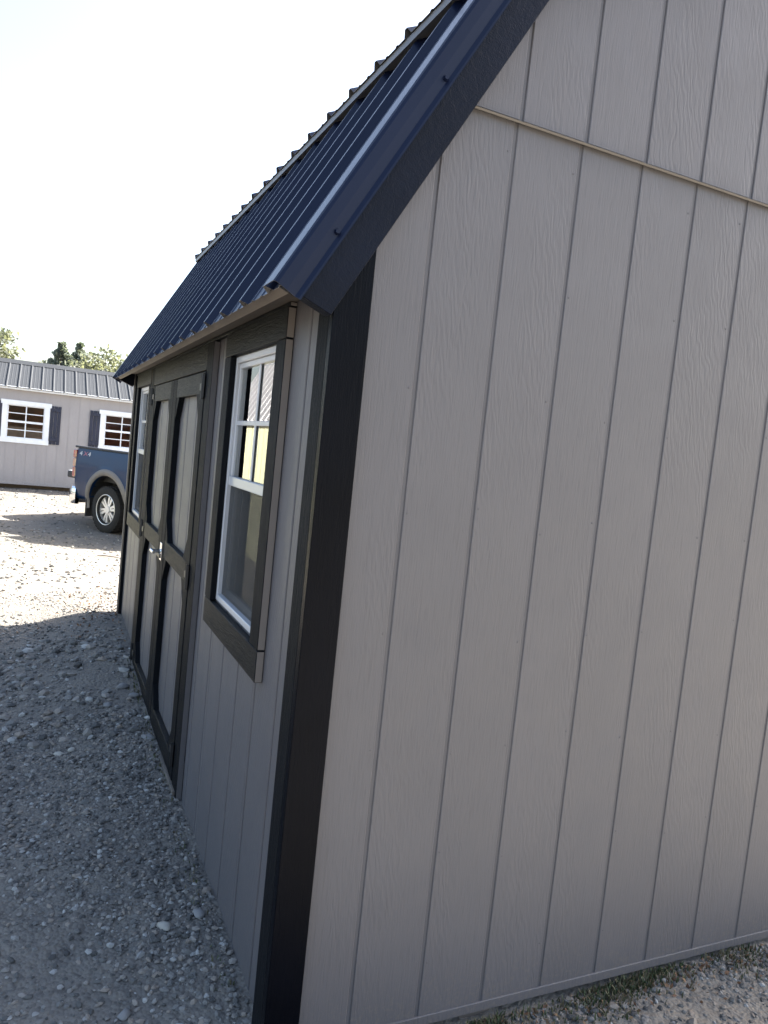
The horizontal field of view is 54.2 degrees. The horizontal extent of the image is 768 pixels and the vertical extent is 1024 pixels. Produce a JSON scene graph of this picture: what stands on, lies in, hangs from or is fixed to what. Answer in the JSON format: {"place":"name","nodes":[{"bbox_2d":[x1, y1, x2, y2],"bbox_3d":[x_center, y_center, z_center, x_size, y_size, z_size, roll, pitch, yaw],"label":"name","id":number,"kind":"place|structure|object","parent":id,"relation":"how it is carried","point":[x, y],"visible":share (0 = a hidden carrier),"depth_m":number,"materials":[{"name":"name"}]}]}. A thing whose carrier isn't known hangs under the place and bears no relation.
{"place":"outdoors","nodes":[
{"label":"outdoors","id":0,"kind":"place"},
{"bbox_2d":[0,0,439,372],"label":"sky","id":1,"kind":"structure","parent":0,"point":[132,131],"materials":[{"name":"white"}]},
{"bbox_2d":[0,487,767,1023],"bbox_3d":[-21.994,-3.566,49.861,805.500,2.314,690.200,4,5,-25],"label":"ground","id":2,"kind":"structure","parent":0,"point":[50,995],"depth_m":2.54,"materials":[{"name":"grey gravel"}]},
{"bbox_2d":[0,326,25,358],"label":"leafy tree","id":3,"kind":"object","parent":2,"relation":"on","point":[5,351],"visible":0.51,"depth_m":56.37,"materials":[{"name":"green plant"}]},
{"bbox_2d":[43,341,74,366],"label":"pine tree","id":4,"kind":"object","parent":2,"relation":"on","point":[60,352],"visible":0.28,"depth_m":61.86,"materials":[{"name":"green plant"}]},
{"bbox_2d":[53,751,65,755],"bbox_3d":[-1.430,1.065,3.307,0.061,0.019,0.041,8,5,21],"label":"stone","id":5,"kind":"object","parent":2,"relation":"on","point":[58,753],"visible":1,"depth_m":3.30,"materials":[{"name":"grey stone"}]},
{"bbox_2d":[2,550,124,652],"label":"leaf litter","id":6,"kind":"object","parent":2,"relation":"on","point":[98,606],"visible":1,"depth_m":5.54,"materials":[{"name":"plant"}]},
{"bbox_2d":[0,357,133,490],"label":"storage shed","id":7,"kind":"structure","parent":2,"relation":"on","point":[52,416],"depth_m":16.60,"materials":[{"name":"beige wood"}]},
{"bbox_2d":[0,398,51,445],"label":"window","id":8,"kind":"structure","parent":7,"relation":"in","point":[6,402],"depth_m":16.19,"materials":[{"name":"white paint"}]},
{"bbox_2d":[98,410,131,451],"bbox_3d":[-5.956,-1.811,17.030,0.990,0.905,0.052,4,5,-25],"label":"window","id":9,"kind":"structure","parent":7,"relation":"in","point":[104,413],"depth_m":16.91,"materials":[{"name":"white paint"}]},
{"bbox_2d":[67,747,75,751],"bbox_3d":[-1.393,1.060,3.349,0.036,0.019,0.045,4,5,-25],"label":"stone","id":10,"kind":"object","parent":2,"relation":"on","point":[71,749],"visible":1,"depth_m":3.34,"materials":[{"name":"grey stone"}]},
{"bbox_2d":[68,342,86,365],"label":"pine tree","id":11,"kind":"object","parent":2,"relation":"on","point":[79,348],"visible":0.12,"depth_m":65.84,"materials":[{"name":"green plant"}]},
{"bbox_2d":[60,355,108,370],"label":"leafy tree","id":12,"kind":"object","parent":2,"relation":"on","point":[83,364],"visible":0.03,"depth_m":57.72,"materials":[{"name":"green plant"}]},
{"bbox_2d":[68,343,127,371],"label":"leafy tree","id":13,"kind":"object","parent":2,"relation":"on","point":[113,361],"visible":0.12,"depth_m":59.95,"materials":[{"name":"green plant"}]},
{"bbox_2d":[68,445,128,532],"bbox_3d":[-2.821,-0.379,12.658,6.404,1.930,2.400,9,5,35],"label":"pickup truck","id":14,"kind":"object","parent":2,"relation":"on","point":[99,475],"visible":0.16,"depth_m":12.96,"materials":[{"name":"blue paint"}]},
{"bbox_2d":[103,702,111,706],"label":"stone","id":15,"kind":"object","parent":2,"relation":"on","point":[107,704],"visible":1,"depth_m":3.80,"materials":[{"name":"grey stone"}]},
{"bbox_2d":[116,683,129,688],"bbox_3d":[-1.410,0.939,4.053,0.073,0.037,0.062,4,5,-25],"label":"stone","id":16,"kind":"object","parent":2,"relation":"on","point":[122,686],"visible":1,"depth_m":4.03,"materials":[{"name":"grey stone"}]},
{"bbox_2d":[117,1008,131,1020],"bbox_3d":[-0.661,1.282,1.916,0.028,0.025,0.038,7,5,19],"label":"stone","id":17,"kind":"object","parent":2,"relation":"on","point":[124,1014],"visible":1,"depth_m":1.91,"materials":[{"name":"grey stone"}]},
{"bbox_2d":[128,692,139,697],"bbox_3d":[-1.317,0.968,3.955,0.060,0.032,0.042,4,5,-25],"label":"stone","id":18,"kind":"object","parent":2,"relation":"on","point":[133,695],"visible":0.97,"depth_m":3.94,"materials":[{"name":"grey stone"}]},
{"bbox_2d":[141,733,155,739],"bbox_3d":[-1.097,1.051,3.499,0.074,0.023,0.054,9,5,34],"label":"stone","id":19,"kind":"object","parent":2,"relation":"on","point":[149,736],"visible":0.99,"depth_m":3.49,"materials":[{"name":"grey stone"}]},
{"bbox_2d":[157,921,170,930],"bbox_3d":[-0.654,1.236,2.237,0.040,0.022,0.048,4,5,-25],"label":"stone","id":20,"kind":"object","parent":2,"relation":"on","point":[164,925],"visible":1,"depth_m":2.23,"materials":[{"name":"grey stone"}]},
{"bbox_2d":[121,658,234,991],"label":"weeds","id":21,"kind":"object","parent":2,"relation":"on","point":[154,754],"visible":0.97,"depth_m":3.08,"materials":[{"name":"green plant"}]},
{"bbox_2d":[192,908,204,918],"bbox_3d":[-0.569,1.236,2.308,0.036,0.025,0.053,4,5,-25],"label":"stone","id":22,"kind":"object","parent":2,"relation":"on","point":[198,913],"visible":1,"depth_m":2.30,"materials":[{"name":"grey stone"}]},
{"bbox_2d":[112,0,767,1023],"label":"garden shed","id":23,"kind":"structure","parent":2,"relation":"on","point":[442,582],"depth_m":2.05,"materials":[{"name":"beige paint"}]},
{"bbox_2d":[126,369,152,537],"bbox_3d":[-1.544,-0.382,4.852,0.084,1.022,0.720,4,5,-25],"label":"window","id":24,"kind":"structure","parent":23,"relation":"in","point":[142,410],"depth_m":5.06,"materials":[{"name":"white plastic"}]},
{"bbox_2d":[129,380,174,711],"bbox_3d":[-1.252,0.148,4.077,0.047,1.678,0.774,4,5,-26],"label":"door","id":25,"kind":"structure","parent":23,"relation":"in","point":[161,396],"depth_m":4.19,"materials":[{"name":"beige paint"}]},
{"bbox_2d":[148,371,217,780],"bbox_3d":[-0.958,0.230,3.392,0.115,1.678,0.830,4,5,-25],"label":"door","id":26,"kind":"structure","parent":23,"relation":"in","point":[174,553],"depth_m":3.44,"materials":[{"name":"beige paint"}]},
{"bbox_2d":[203,306,296,682],"bbox_3d":[-0.420,-0.075,2.390,0.084,1.032,0.731,4,5,-25],"label":"window","id":27,"kind":"structure","parent":23,"relation":"in","point":[255,394],"depth_m":2.40,"materials":[{"name":"glass"}]},
{"bbox_2d":[455,943,767,1023],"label":"grass tufts","id":28,"kind":"object","parent":2,"relation":"on","point":[612,989],"visible":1,"depth_m":2.29,"materials":[{"name":"green plant"}]},
{"bbox_2d":[482,944,767,1023],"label":"leaf debris","id":29,"kind":"object","parent":2,"relation":"on","point":[666,985],"visible":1,"depth_m":2.34,"materials":[{"name":"brown plant"}]}
]}

